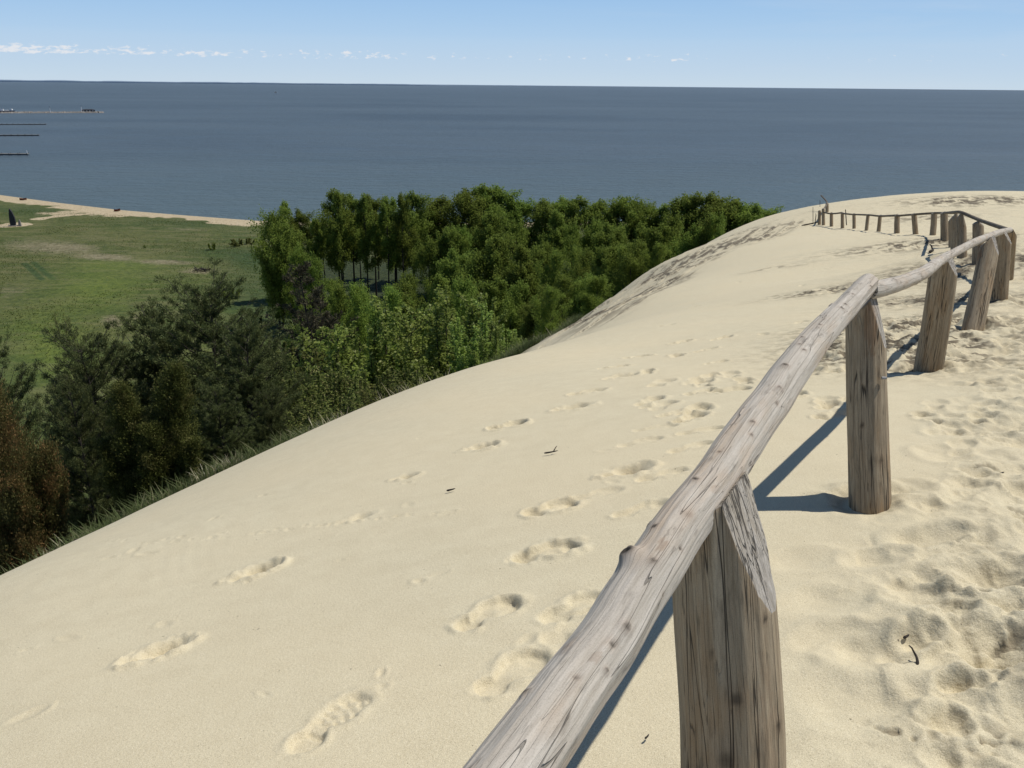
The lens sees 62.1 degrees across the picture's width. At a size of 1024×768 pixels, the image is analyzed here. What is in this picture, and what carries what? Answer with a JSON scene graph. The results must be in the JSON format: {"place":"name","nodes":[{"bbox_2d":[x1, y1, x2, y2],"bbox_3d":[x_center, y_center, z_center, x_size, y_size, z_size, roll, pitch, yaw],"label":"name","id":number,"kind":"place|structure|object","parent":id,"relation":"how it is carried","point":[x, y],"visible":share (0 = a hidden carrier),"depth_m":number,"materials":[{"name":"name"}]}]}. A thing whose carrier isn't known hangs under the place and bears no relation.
{"place":"outdoors","nodes":[
{"label":"outdoors","id":0,"kind":"place"},
{"bbox_2d":[0,312,582,573],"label":"dune grass","id":1,"kind":"structure","parent":0,"point":[523,347],"depth_m":15.67,"materials":[{"name":"green plant"}]},
{"bbox_2d":[0,195,626,226],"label":"beach","id":2,"kind":"structure","parent":0,"point":[215,221],"depth_m":290.05,"materials":[{"name":"beige sand"}]},
{"bbox_2d":[0,201,627,536],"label":"meadow","id":3,"kind":"structure","parent":0,"point":[42,282],"depth_m":194.56,"materials":[{"name":"green plant"}]},
{"bbox_2d":[0,331,72,541],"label":"pine tree","id":4,"kind":"object","parent":3,"relation":"on","point":[33,415],"visible":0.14,"depth_m":35.03,"materials":[{"name":"green plant"}]},
{"bbox_2d":[0,371,78,574],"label":"juniper tree","id":5,"kind":"object","parent":3,"relation":"on","point":[33,507],"visible":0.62,"depth_m":21.67,"materials":[{"name":"brown plant"}]},
{"bbox_2d":[20,372,121,540],"bbox_3d":[-15.555,3.485,31.286,3.877,8.394,3.557,5,20,13],"label":"pine tree","id":6,"kind":"object","parent":3,"relation":"on","point":[72,436],"visible":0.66,"depth_m":30.40,"materials":[{"name":"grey plant"}]},
{"bbox_2d":[30,319,194,524],"bbox_3d":[-16.096,2.752,34.072,5.800,11.354,6.027,0,19,-3],"label":"pine tree","id":7,"kind":"object","parent":3,"relation":"on","point":[85,370],"visible":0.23,"depth_m":32.99,"materials":[{"name":"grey plant"}]},
{"bbox_2d":[89,355,204,517],"bbox_3d":[-9.646,1.865,22.833,2.938,5.356,2.513,-3,20,-11],"label":"juniper tree","id":8,"kind":"object","parent":3,"relation":"on","point":[162,452],"visible":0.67,"depth_m":22.29,"materials":[{"name":"green plant"}]},
{"bbox_2d":[90,302,222,449],"bbox_3d":[-15.192,2.255,37.811,6.566,12.233,7.157,-18,27,-42],"label":"pine tree","id":9,"kind":"object","parent":3,"relation":"on","point":[152,335],"visible":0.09,"depth_m":35.87,"materials":[{"name":"green plant"}]},
{"bbox_2d":[109,257,307,471],"bbox_3d":[-12.912,0.852,35.986,7.218,12.012,7.502,-12,23,-31],"label":"pine tree","id":10,"kind":"object","parent":3,"relation":"on","point":[207,331],"visible":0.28,"depth_m":34.48,"materials":[{"name":"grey plant"}]},
{"bbox_2d":[186,383,262,481],"bbox_3d":[-8.759,1.925,25.683,2.372,4.279,2.176,-16,25,-39],"label":"pine tree","id":11,"kind":"object","parent":3,"relation":"on","point":[216,418],"visible":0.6,"depth_m":25.27,"materials":[{"name":"green plant"}]},
{"bbox_2d":[191,316,315,455],"bbox_3d":[-9.867,1.228,32.041,4.723,7.670,4.333,6,20,14],"label":"pine tree","id":12,"kind":"object","parent":3,"relation":"on","point":[246,389],"visible":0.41,"depth_m":31.43,"materials":[{"name":"green plant"}]},
{"bbox_2d":[240,380,297,456],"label":"pine tree","id":13,"kind":"object","parent":3,"relation":"on","point":[271,415],"visible":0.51,"depth_m":27.04,"materials":[{"name":"green plant"}]},
{"bbox_2d":[259,223,289,326],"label":"alder tree","id":14,"kind":"object","parent":3,"relation":"on","point":[275,248],"visible":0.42,"depth_m":149.49,"materials":[{"name":"green plant"}]},
{"bbox_2d":[258,246,291,324],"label":"alder tree","id":15,"kind":"object","parent":3,"relation":"on","point":[268,294],"visible":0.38,"depth_m":151.66,"materials":[{"name":"green plant"}]},
{"bbox_2d":[246,204,306,316],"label":"leafy tree","id":16,"kind":"object","parent":3,"relation":"on","point":[273,218],"visible":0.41,"depth_m":149.02,"materials":[{"name":"green plant"}]},
{"bbox_2d":[261,219,311,328],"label":"alder tree","id":17,"kind":"object","parent":3,"relation":"on","point":[283,244],"visible":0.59,"depth_m":147.48,"materials":[{"name":"green plant"}]},
{"bbox_2d":[286,208,315,293],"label":"alder tree","id":18,"kind":"object","parent":3,"relation":"on","point":[304,220],"visible":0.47,"depth_m":167.91,"materials":[{"name":"green plant"}]},
{"bbox_2d":[287,242,327,316],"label":"alder tree","id":19,"kind":"object","parent":3,"relation":"on","point":[301,258],"visible":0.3,"depth_m":144.33,"materials":[{"name":"green plant"}]},
{"bbox_2d":[273,376,349,441],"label":"dark bush","id":20,"kind":"object","parent":3,"relation":"on","point":[310,400],"visible":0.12,"depth_m":34.06,"materials":[{"name":"green plant"}]},
{"bbox_2d":[264,261,364,401],"bbox_3d":[-15.967,0.059,65.082,10.721,19.210,10.162,-11,22,-29],"label":"pine tree","id":21,"kind":"object","parent":3,"relation":"on","point":[310,323],"visible":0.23,"depth_m":62.85,"materials":[{"name":"green plant"}]},
{"bbox_2d":[301,217,328,281],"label":"alder tree","id":22,"kind":"object","parent":3,"relation":"on","point":[319,237],"visible":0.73,"depth_m":159.98,"materials":[{"name":"green plant"}]},
{"bbox_2d":[255,354,377,423],"bbox_3d":[-8.819,1.708,39.045,4.584,6.687,6.408,12,22,28],"label":"dark bush","id":23,"kind":"object","parent":3,"relation":"on","point":[317,375],"visible":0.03,"depth_m":39.68,"materials":[{"name":"green plant"}]},
{"bbox_2d":[280,392,360,436],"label":"dark bush","id":24,"kind":"object","parent":3,"relation":"on","point":[317,413],"visible":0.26,"depth_m":29.94,"materials":[{"name":"green plant"}]},
{"bbox_2d":[275,336,373,421],"bbox_3d":[-10.850,2.052,45.530,6.997,9.326,6.602,11,22,27],"label":"dark bush","id":25,"kind":"object","parent":3,"relation":"on","point":[316,360],"visible":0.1,"depth_m":44.14,"materials":[{"name":"green plant"}]},
{"bbox_2d":[300,288,358,371],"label":"pine tree","id":26,"kind":"object","parent":3,"relation":"on","point":[317,303],"visible":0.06,"depth_m":65.76,"materials":[{"name":"green plant"}]},
{"bbox_2d":[272,320,402,406],"bbox_3d":[-10.814,1.216,51.031,9.839,11.182,9.269,6,20,14],"label":"willow bush","id":27,"kind":"object","parent":3,"relation":"on","point":[309,344],"visible":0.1,"depth_m":50.88,"materials":[{"name":"green plant"}]},
{"bbox_2d":[321,281,353,344],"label":"alder tree","id":28,"kind":"object","parent":3,"relation":"on","point":[340,296],"visible":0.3,"depth_m":119.87,"materials":[{"name":"green plant"}]},
{"bbox_2d":[322,189,354,290],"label":"alder tree","id":29,"kind":"object","parent":3,"relation":"on","point":[335,241],"visible":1,"depth_m":158.94,"materials":[{"name":"green plant"}]},
{"bbox_2d":[312,187,364,283],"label":"alder tree","id":30,"kind":"object","parent":3,"relation":"on","point":[327,209],"visible":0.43,"depth_m":165.72,"materials":[{"name":"green plant"}]},
{"bbox_2d":[298,362,384,425],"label":"dark bush","id":31,"kind":"object","parent":3,"relation":"on","point":[334,392],"visible":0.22,"depth_m":35.88,"materials":[{"name":"green plant"}]},
{"bbox_2d":[322,387,372,420],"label":"dark bush","id":32,"kind":"object","parent":3,"relation":"on","point":[348,402],"visible":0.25,"depth_m":28.23,"materials":[{"name":"green plant"}]},
{"bbox_2d":[335,193,369,282],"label":"alder tree","id":33,"kind":"object","parent":3,"relation":"on","point":[352,210],"visible":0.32,"depth_m":171.24,"materials":[{"name":"green plant"}]},
{"bbox_2d":[334,275,372,368],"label":"alder tree","id":34,"kind":"object","parent":3,"relation":"on","point":[357,301],"visible":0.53,"depth_m":116.63,"materials":[{"name":"green plant"}]},
{"bbox_2d":[347,193,378,292],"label":"alder tree","id":35,"kind":"object","parent":3,"relation":"on","point":[361,205],"visible":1,"depth_m":161.17,"materials":[{"name":"green plant"}]},
{"bbox_2d":[338,372,397,404],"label":"dark bush","id":36,"kind":"object","parent":3,"relation":"on","point":[350,384],"visible":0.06,"depth_m":36.44,"materials":[{"name":"green plant"}]},
{"bbox_2d":[299,307,439,401],"bbox_3d":[-7.752,0.482,50.196,7.622,9.736,8.460,18,26,41],"label":"willow bush","id":37,"kind":"object","parent":3,"relation":"on","point":[338,332],"visible":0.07,"depth_m":49.00,"materials":[{"name":"green plant"}]},
{"bbox_2d":[355,194,388,295],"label":"alder tree","id":38,"kind":"object","parent":3,"relation":"on","point":[375,205],"visible":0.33,"depth_m":170.80,"materials":[{"name":"green plant"}]},
{"bbox_2d":[349,377,404,409],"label":"dark bush","id":39,"kind":"object","parent":3,"relation":"on","point":[365,401],"visible":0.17,"depth_m":25.63,"materials":[{"name":"green plant"}]},
{"bbox_2d":[313,295,457,384],"bbox_3d":[-7.725,-0.621,53.814,9.366,11.300,9.942,-4,20,-13],"label":"willow bush","id":40,"kind":"object","parent":3,"relation":"on","point":[384,340],"visible":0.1,"depth_m":52.07,"materials":[{"name":"green plant"}]},
{"bbox_2d":[375,196,400,284],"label":"alder tree","id":41,"kind":"object","parent":3,"relation":"on","point":[384,219],"visible":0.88,"depth_m":161.84,"materials":[{"name":"green plant"}]},
{"bbox_2d":[347,365,431,405],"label":"dark bush","id":42,"kind":"object","parent":3,"relation":"on","point":[391,380],"visible":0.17,"depth_m":35.33,"materials":[{"name":"green plant"}]},
{"bbox_2d":[361,283,418,374],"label":"alder tree","id":43,"kind":"object","parent":3,"relation":"on","point":[391,296],"visible":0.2,"depth_m":103.44,"materials":[{"name":"green plant"}]},
{"bbox_2d":[388,192,420,283],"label":"alder tree","id":44,"kind":"object","parent":3,"relation":"on","point":[400,219],"visible":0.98,"depth_m":159.84,"materials":[{"name":"green plant"}]},
{"bbox_2d":[400,270,423,313],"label":"alder tree","id":45,"kind":"object","parent":3,"relation":"on","point":[415,286],"visible":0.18,"depth_m":136.68,"materials":[{"name":"green plant"}]},
{"bbox_2d":[392,190,437,293],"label":"alder tree","id":46,"kind":"object","parent":3,"relation":"on","point":[417,201],"visible":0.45,"depth_m":166.12,"materials":[{"name":"green plant"}]},
{"bbox_2d":[372,302,465,396],"bbox_3d":[-4.736,-0.246,49.135,6.596,8.425,7.321,5,20,12],"label":"willow bush","id":47,"kind":"object","parent":3,"relation":"on","point":[417,323],"visible":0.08,"depth_m":47.41,"materials":[{"name":"green plant"}]},
{"bbox_2d":[392,364,447,392],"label":"dark bush","id":48,"kind":"object","parent":3,"relation":"on","point":[434,375],"visible":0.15,"depth_m":34.67,"materials":[{"name":"green plant"}]},
{"bbox_2d":[408,235,444,311],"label":"alder tree","id":49,"kind":"object","parent":3,"relation":"on","point":[423,256],"visible":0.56,"depth_m":150.74,"materials":[{"name":"green plant"}]},
{"bbox_2d":[418,272,455,344],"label":"alder tree","id":50,"kind":"object","parent":3,"relation":"on","point":[442,282],"visible":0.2,"depth_m":98.14,"materials":[{"name":"green plant"}]},
{"bbox_2d":[409,194,465,272],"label":"alder tree","id":51,"kind":"object","parent":3,"relation":"on","point":[435,206],"visible":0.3,"depth_m":170.72,"materials":[{"name":"green plant"}]},
{"bbox_2d":[380,284,507,385],"bbox_3d":[-3.581,-1.751,47.367,7.062,8.520,7.496,-4,20,-13],"label":"willow bush","id":52,"kind":"object","parent":3,"relation":"on","point":[434,351],"visible":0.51,"depth_m":46.81,"materials":[{"name":"green plant"}]},
{"bbox_2d":[425,223,469,271],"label":"alder tree","id":53,"kind":"object","parent":3,"relation":"on","point":[449,238],"visible":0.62,"depth_m":150.14,"materials":[{"name":"green plant"}]},
{"bbox_2d":[433,246,476,315],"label":"alder tree","id":54,"kind":"object","parent":3,"relation":"on","point":[453,263],"visible":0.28,"depth_m":125.63,"materials":[{"name":"green plant"}]},
{"bbox_2d":[442,247,487,346],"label":"alder tree","id":55,"kind":"object","parent":3,"relation":"on","point":[472,267],"visible":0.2,"depth_m":121.24,"materials":[{"name":"green plant"}]},
{"bbox_2d":[439,188,491,256],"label":"alder tree","id":56,"kind":"object","parent":3,"relation":"on","point":[463,199],"visible":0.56,"depth_m":166.59,"materials":[{"name":"green plant"}]},
{"bbox_2d":[450,274,488,354],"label":"alder tree","id":57,"kind":"object","parent":3,"relation":"on","point":[469,292],"visible":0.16,"depth_m":94.82,"materials":[{"name":"green plant"}]},
{"bbox_2d":[447,183,516,274],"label":"alder tree","id":58,"kind":"object","parent":3,"relation":"on","point":[481,190],"visible":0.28,"depth_m":169.79,"materials":[{"name":"green plant"}]},
{"bbox_2d":[446,298,524,373],"bbox_3d":[-1.565,-1.720,43.103,3.932,5.023,4.364,-6,20,-17],"label":"willow bush","id":59,"kind":"object","parent":3,"relation":"on","point":[463,362],"visible":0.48,"depth_m":42.04,"materials":[{"name":"green plant"}]},
{"bbox_2d":[462,210,515,305],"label":"alder tree","id":60,"kind":"object","parent":3,"relation":"on","point":[491,222],"visible":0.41,"depth_m":150.37,"materials":[{"name":"green plant"}]},
{"bbox_2d":[475,276,515,351],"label":"alder tree","id":61,"kind":"object","parent":3,"relation":"on","point":[498,288],"visible":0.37,"depth_m":100.14,"materials":[{"name":"green plant"}]},
{"bbox_2d":[472,232,523,327],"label":"alder tree","id":62,"kind":"object","parent":3,"relation":"on","point":[497,252],"visible":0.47,"depth_m":122.31,"materials":[{"name":"green plant"}]},
{"bbox_2d":[471,318,527,364],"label":"willow bush","id":63,"kind":"object","parent":3,"relation":"on","point":[495,347],"visible":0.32,"depth_m":40.42,"materials":[{"name":"green plant"}]},
{"bbox_2d":[480,183,523,236],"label":"alder tree","id":64,"kind":"object","parent":3,"relation":"on","point":[505,198],"visible":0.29,"depth_m":170.96,"materials":[{"name":"green plant"}]},
{"bbox_2d":[494,277,531,352],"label":"alder tree","id":65,"kind":"object","parent":3,"relation":"on","point":[517,296],"visible":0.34,"depth_m":96.70,"materials":[{"name":"green plant"}]},
{"bbox_2d":[501,241,534,303],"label":"alder tree","id":66,"kind":"object","parent":3,"relation":"on","point":[521,254],"visible":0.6,"depth_m":116.24,"materials":[{"name":"green plant"}]},
{"bbox_2d":[504,219,533,298],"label":"alder tree","id":67,"kind":"object","parent":3,"relation":"on","point":[519,238],"visible":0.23,"depth_m":149.80,"materials":[{"name":"green plant"}]},
{"bbox_2d":[500,195,539,254],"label":"alder tree","id":68,"kind":"object","parent":3,"relation":"on","point":[523,209],"visible":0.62,"depth_m":171.31,"materials":[{"name":"green plant"}]},
{"bbox_2d":[507,242,546,326],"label":"alder tree","id":69,"kind":"object","parent":3,"relation":"on","point":[540,255],"visible":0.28,"depth_m":119.33,"materials":[{"name":"green plant"}]},
{"bbox_2d":[516,298,549,343],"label":"leafy tree","id":70,"kind":"object","parent":3,"relation":"on","point":[528,327],"visible":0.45,"depth_m":60.35,"materials":[{"name":"green plant"}]},
{"bbox_2d":[524,197,570,278],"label":"alder tree","id":71,"kind":"object","parent":3,"relation":"on","point":[544,207],"visible":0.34,"depth_m":169.65,"materials":[{"name":"green plant"}]},
{"bbox_2d":[528,285,573,338],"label":"leafy tree","id":72,"kind":"object","parent":3,"relation":"on","point":[551,296],"visible":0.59,"depth_m":49.97,"materials":[{"name":"green plant"}]},
{"bbox_2d":[538,208,566,274],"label":"alder tree","id":73,"kind":"object","parent":3,"relation":"on","point":[558,233],"visible":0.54,"depth_m":150.25,"materials":[{"name":"green plant"}]},
{"bbox_2d":[533,247,575,322],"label":"alder tree","id":74,"kind":"object","parent":3,"relation":"on","point":[554,259],"visible":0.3,"depth_m":111.95,"materials":[{"name":"green plant"}]},
{"bbox_2d":[535,272,582,327],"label":"alder tree","id":75,"kind":"object","parent":3,"relation":"on","point":[566,284],"visible":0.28,"depth_m":91.64,"materials":[{"name":"green plant"}]},
{"bbox_2d":[557,221,581,298],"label":"alder tree","id":76,"kind":"object","parent":3,"relation":"on","point":[573,234],"visible":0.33,"depth_m":146.05,"materials":[{"name":"green plant"}]},
{"bbox_2d":[547,195,601,261],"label":"alder tree","id":77,"kind":"object","parent":3,"relation":"on","point":[576,215],"visible":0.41,"depth_m":169.88,"materials":[{"name":"green plant"}]},
{"bbox_2d":[568,245,594,307],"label":"alder tree","id":78,"kind":"object","parent":3,"relation":"on","point":[583,259],"visible":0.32,"depth_m":108.73,"materials":[{"name":"green plant"}]},
{"bbox_2d":[566,272,597,319],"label":"alder tree","id":79,"kind":"object","parent":3,"relation":"on","point":[576,311],"visible":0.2,"depth_m":92.68,"materials":[{"name":"green plant"}]},
{"bbox_2d":[572,216,606,303],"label":"alder tree","id":80,"kind":"object","parent":3,"relation":"on","point":[595,227],"visible":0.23,"depth_m":148.13,"materials":[{"name":"green plant"}]},
{"bbox_2d":[574,274,614,315],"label":"alder tree","id":81,"kind":"object","parent":3,"relation":"on","point":[593,300],"visible":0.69,"depth_m":85.75,"materials":[{"name":"green plant"}]},
{"bbox_2d":[580,198,620,268],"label":"alder tree","id":82,"kind":"object","parent":3,"relation":"on","point":[600,205],"visible":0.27,"depth_m":170.18,"materials":[{"name":"green plant"}]},
{"bbox_2d":[589,244,620,298],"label":"alder tree","id":83,"kind":"object","parent":3,"relation":"on","point":[610,254],"visible":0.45,"depth_m":105.84,"materials":[{"name":"green plant"}]},
{"bbox_2d":[589,221,627,297],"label":"alder tree","id":84,"kind":"object","parent":3,"relation":"on","point":[612,236],"visible":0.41,"depth_m":141.85,"materials":[{"name":"green plant"}]},
{"bbox_2d":[600,239,638,296],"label":"alder tree","id":85,"kind":"object","parent":3,"relation":"on","point":[623,250],"visible":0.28,"depth_m":102.91,"materials":[{"name":"green plant"}]},
{"bbox_2d":[605,193,651,244],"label":"alder tree","id":86,"kind":"object","parent":3,"relation":"on","point":[625,208],"visible":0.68,"depth_m":169.47,"materials":[{"name":"green plant"}]},
{"bbox_2d":[610,237,648,288],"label":"alder tree","id":87,"kind":"object","parent":3,"relation":"on","point":[635,263],"visible":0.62,"depth_m":100.15,"materials":[{"name":"green plant"}]},
{"bbox_2d":[628,201,665,249],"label":"alder tree","id":88,"kind":"object","parent":3,"relation":"on","point":[650,222],"visible":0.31,"depth_m":170.54,"materials":[{"name":"green plant"}]},
{"bbox_2d":[631,222,682,280],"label":"alder tree","id":89,"kind":"object","parent":3,"relation":"on","point":[659,234],"visible":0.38,"depth_m":136.32,"materials":[{"name":"green plant"}]},
{"bbox_2d":[640,241,676,271],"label":"alder tree","id":90,"kind":"object","parent":3,"relation":"on","point":[659,249],"visible":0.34,"depth_m":99.77,"materials":[{"name":"green plant"}]},
{"bbox_2d":[660,209,684,262],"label":"alder tree","id":91,"kind":"object","parent":3,"relation":"on","point":[676,229],"visible":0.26,"depth_m":137.69,"materials":[{"name":"green plant"}]},
{"bbox_2d":[662,196,700,256],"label":"alder tree","id":92,"kind":"object","parent":3,"relation":"on","point":[675,205],"visible":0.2,"depth_m":168.48,"materials":[{"name":"green plant"}]},
{"bbox_2d":[669,191,706,250],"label":"alder tree","id":93,"kind":"object","parent":3,"relation":"on","point":[692,199],"visible":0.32,"depth_m":166.00,"materials":[{"name":"green plant"}]},
{"bbox_2d":[667,222,710,257],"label":"alder tree","id":94,"kind":"object","parent":3,"relation":"on","point":[684,246],"visible":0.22,"depth_m":132.22,"materials":[{"name":"green plant"}]},
{"bbox_2d":[684,210,724,247],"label":"alder tree","id":95,"kind":"object","parent":3,"relation":"on","point":[704,236],"visible":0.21,"depth_m":130.19,"materials":[{"name":"green plant"}]},
{"bbox_2d":[684,191,737,238],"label":"alder tree","id":96,"kind":"object","parent":3,"relation":"on","point":[710,203],"visible":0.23,"depth_m":164.22,"materials":[{"name":"green plant"}]},
{"bbox_2d":[707,211,726,240],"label":"alder tree","id":97,"kind":"object","parent":3,"relation":"on","point":[720,228],"visible":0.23,"depth_m":127.90,"materials":[{"name":"green plant"}]},
{"bbox_2d":[699,194,766,234],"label":"alder tree","id":98,"kind":"object","parent":3,"relation":"on","point":[729,210],"visible":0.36,"depth_m":160.50,"materials":[{"name":"green plant"}]},
{"bbox_2d":[732,201,783,228],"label":"alder tree","id":99,"kind":"object","parent":3,"relation":"on","point":[757,212],"visible":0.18,"depth_m":157.82,"materials":[{"name":"green plant"}]},
{"bbox_2d":[0,80,809,88],"bbox_3d":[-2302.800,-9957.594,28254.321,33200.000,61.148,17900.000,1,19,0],"label":"shore","id":100,"kind":"structure","parent":0,"point":[285,83],"depth_m":21719.49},
{"bbox_2d":[0,191,1023,767],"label":"sand dune","id":101,"kind":"structure","parent":0,"point":[362,587],"depth_m":3.80,"materials":[{"name":"beige sand"}]},
{"bbox_2d":[463,195,1016,767],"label":"wooden fence","id":102,"kind":"object","parent":101,"relation":"on","point":[699,551],"visible":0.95,"depth_m":1.87,"materials":[{"name":"grey wood"}]},
{"bbox_2d":[0,82,1023,222],"bbox_3d":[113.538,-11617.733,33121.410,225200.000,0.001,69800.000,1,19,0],"label":"lagoon water","id":103,"kind":"structure","parent":0,"point":[236,151],"depth_m":656.66,"materials":[{"name":"blue liquid"}]},
{"bbox_2d":[0,0,1023,89],"label":"sky","id":104,"kind":"structure","parent":0,"point":[847,44],"materials":[{"name":"blue"}]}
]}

